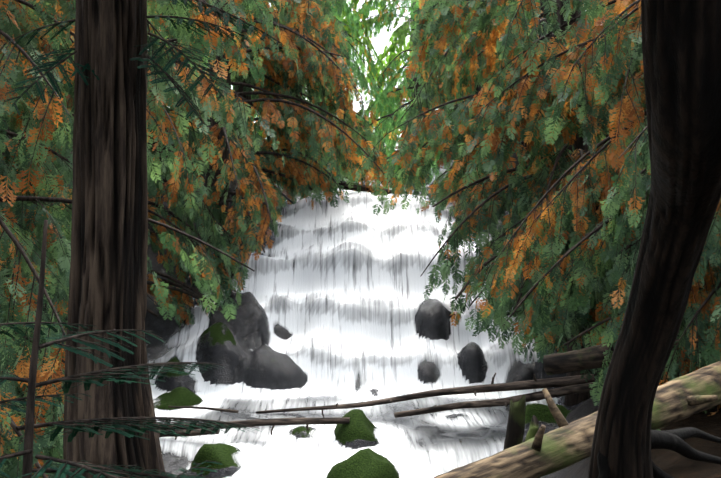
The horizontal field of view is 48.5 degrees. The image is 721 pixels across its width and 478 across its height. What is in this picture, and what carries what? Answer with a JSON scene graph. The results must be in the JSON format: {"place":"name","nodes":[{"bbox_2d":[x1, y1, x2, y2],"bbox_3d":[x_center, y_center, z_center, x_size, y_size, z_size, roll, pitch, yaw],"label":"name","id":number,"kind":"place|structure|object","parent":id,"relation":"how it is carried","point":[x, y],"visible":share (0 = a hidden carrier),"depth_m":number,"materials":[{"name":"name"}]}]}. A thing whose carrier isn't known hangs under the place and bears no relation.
{"place":"outdoors","nodes":[
{"label":"outdoors","id":0,"kind":"place"},
{"bbox_2d":[67,0,437,149],"label":"sky","id":1,"kind":"structure","parent":0,"point":[382,39],"materials":[{"name":"white"}]},
{"bbox_2d":[148,182,560,477],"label":"stream water","id":2,"kind":"structure","parent":0,"point":[431,445],"depth_m":12.57,"materials":[{"name":"white liquid"}]},
{"bbox_2d":[168,406,237,412],"bbox_3d":[-2.023,2.199,10.326,0.890,0.077,0.077,6,-1,-8],"label":"thin log","id":3,"kind":"object","parent":2,"relation":"on","point":[217,409],"visible":1,"depth_m":10.31,"materials":[{"name":"brown wood"}]},
{"bbox_2d":[394,382,595,417],"bbox_3d":[1.524,1.940,9.495,2.562,0.127,0.263,-16,-8,29],"label":"thin log","id":4,"kind":"object","parent":2,"relation":"in","point":[561,391],"visible":0.92,"depth_m":9.36,"materials":[{"name":"brown wood"}]},
{"bbox_2d":[256,373,594,417],"bbox_3d":[0.602,1.899,9.665,4.321,0.331,0.213,-10,-4,21],"label":"thin log","id":5,"kind":"object","parent":4,"relation":"on","point":[535,383],"visible":0.98,"depth_m":9.42,"materials":[{"name":"brown wood"}]},
{"bbox_2d":[0,80,720,477],"bbox_3d":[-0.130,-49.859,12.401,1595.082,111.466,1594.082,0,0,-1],"label":"terrain","id":6,"kind":"structure","parent":0,"point":[226,344],"depth_m":12.06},
{"bbox_2d":[0,0,164,477],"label":"tree","id":7,"kind":"object","parent":6,"relation":"on","point":[19,209],"visible":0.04,"depth_m":8.16,"materials":[{"name":"green plant"}]},
{"bbox_2d":[0,0,166,477],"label":"tree","id":8,"kind":"object","parent":6,"relation":"on","point":[108,264],"depth_m":4.22,"materials":[{"name":"brown wood"}]},
{"bbox_2d":[0,0,284,477],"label":"conifer branches","id":9,"kind":"object","parent":6,"relation":"on","point":[28,470],"visible":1,"depth_m":2.94,"materials":[{"name":"green plant"}]},
{"bbox_2d":[0,0,284,333],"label":"cedar tree","id":10,"kind":"object","parent":6,"relation":"on","point":[176,191],"visible":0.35,"depth_m":12.00,"materials":[{"name":"green plant"}]},
{"bbox_2d":[0,0,297,477],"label":"cedar tree","id":11,"kind":"object","parent":6,"relation":"on","point":[47,369],"visible":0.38,"depth_m":6.74,"materials":[{"name":"green plant"}]},
{"bbox_2d":[35,0,284,140],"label":"cedar tree","id":12,"kind":"object","parent":6,"relation":"on","point":[182,107],"visible":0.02,"depth_m":15.45,"materials":[{"name":"green plant"}]},
{"bbox_2d":[158,428,219,436],"bbox_3d":[-2.065,2.193,9.017,1.030,0.090,0.182,-8,-3,22],"label":"thin log","id":13,"kind":"object","parent":6,"relation":"on","point":[196,433],"visible":0.4,"depth_m":8.96,"materials":[{"name":"brown wood"}]},
{"bbox_2d":[149,6,276,127],"bbox_3d":[-4.409,-7.879,21.935,5.040,11.367,5.936,0,0,-1],"label":"tree","id":14,"kind":"object","parent":6,"relation":"on","point":[203,70],"depth_m":20.68,"materials":[{"name":"green plant"}]},
{"bbox_2d":[65,0,402,314],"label":"cedar tree","id":15,"kind":"object","parent":6,"relation":"on","point":[257,187],"visible":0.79,"depth_m":14.00,"materials":[{"name":"green plant"}]},
{"bbox_2d":[157,417,349,439],"bbox_3d":[-2.579,2.354,9.860,4.969,0.252,0.285,-3,0,8],"label":"thin log","id":16,"kind":"object","parent":6,"relation":"on","point":[273,422],"visible":0.42,"depth_m":9.58,"materials":[{"name":"brown wood"}]},
{"bbox_2d":[161,0,384,207],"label":"cedar tree","id":17,"kind":"object","parent":6,"relation":"on","point":[291,192],"visible":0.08,"depth_m":15.49,"materials":[{"name":"plant"}]},
{"bbox_2d":[231,0,380,157],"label":"birch tree","id":18,"kind":"object","parent":6,"relation":"on","point":[365,40],"visible":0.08,"depth_m":26.20,"materials":[{"name":"green plant"}]},
{"bbox_2d":[231,0,394,190],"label":"cedar tree","id":19,"kind":"object","parent":6,"relation":"on","point":[361,78],"visible":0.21,"depth_m":20.75,"materials":[{"name":"green plant"}]},
{"bbox_2d":[230,170,438,197],"bbox_3d":[-0.972,-1.239,16.510,6.013,0.381,0.368,7,-2,-14],"label":"log over falls","id":20,"kind":"object","parent":6,"relation":"on","point":[346,186],"visible":0.15,"depth_m":16.58,"materials":[{"name":"brown wood"}]},
{"bbox_2d":[329,0,483,186],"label":"tree","id":21,"kind":"object","parent":6,"relation":"on","point":[378,25],"visible":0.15,"depth_m":21.72,"materials":[{"name":"green plant"}]},
{"bbox_2d":[347,0,483,159],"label":"tree","id":22,"kind":"object","parent":6,"relation":"on","point":[401,33],"visible":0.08,"depth_m":28.26,"materials":[{"name":"green plant"}]},
{"bbox_2d":[358,0,511,192],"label":"tree","id":23,"kind":"object","parent":6,"relation":"on","point":[394,123],"visible":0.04,"depth_m":17.60,"materials":[{"name":"green plant"}]},
{"bbox_2d":[397,0,630,219],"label":"tree","id":24,"kind":"object","parent":6,"relation":"on","point":[422,99],"visible":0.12,"depth_m":13.33,"materials":[{"name":"green plant"}]},
{"bbox_2d":[503,395,525,449],"bbox_3d":[1.113,1.362,5.822,0.175,0.478,0.151,0,0,-1],"label":"tree stump","id":25,"kind":"object","parent":6,"relation":"on","point":[515,427],"visible":0.85,"depth_m":5.78,"materials":[{"name":"green wood"}]},
{"bbox_2d":[355,0,687,405],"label":"tree","id":26,"kind":"object","parent":6,"relation":"on","point":[490,205],"visible":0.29,"depth_m":11.34,"materials":[{"name":"green plant"}]},
{"bbox_2d":[525,415,538,440],"bbox_3d":[1.332,1.486,6.231,0.112,0.223,0.080,0,0,-1],"label":"tree stump","id":27,"kind":"object","parent":6,"relation":"on","point":[533,429],"visible":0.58,"depth_m":6.22,"materials":[{"name":"green plant"}]},
{"bbox_2d":[469,0,642,182],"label":"tree","id":28,"kind":"object","parent":6,"relation":"on","point":[583,2],"depth_m":15.84,"materials":[{"name":"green plant"}]},
{"bbox_2d":[434,361,720,477],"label":"log","id":29,"kind":"object","parent":6,"relation":"on","point":[565,444],"visible":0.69,"depth_m":4.84,"materials":[{"name":"brown wood"}]},
{"bbox_2d":[444,0,720,409],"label":"tree","id":30,"kind":"object","parent":6,"relation":"on","point":[579,197],"visible":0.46,"depth_m":8.79,"materials":[{"name":"green plant"}]},
{"bbox_2d":[510,0,720,430],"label":"branches","id":31,"kind":"object","parent":6,"relation":"on","point":[621,256],"visible":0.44,"depth_m":7.33,"materials":[{"name":"green plant"}]},
{"bbox_2d":[543,329,720,374],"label":"dark log","id":32,"kind":"object","parent":6,"relation":"on","point":[588,358],"visible":0.33,"depth_m":7.69,"materials":[{"name":"brown wood"}]},
{"bbox_2d":[588,0,720,477],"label":"tree","id":33,"kind":"object","parent":6,"relation":"on","point":[681,46],"visible":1,"depth_m":3.36,"materials":[{"name":"brown wood"}]},
{"bbox_2d":[597,427,720,477],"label":"tree roots","id":34,"kind":"object","parent":6,"relation":"on","point":[674,439],"visible":0.62,"depth_m":4.12,"materials":[{"name":"grey wood"}]}
]}

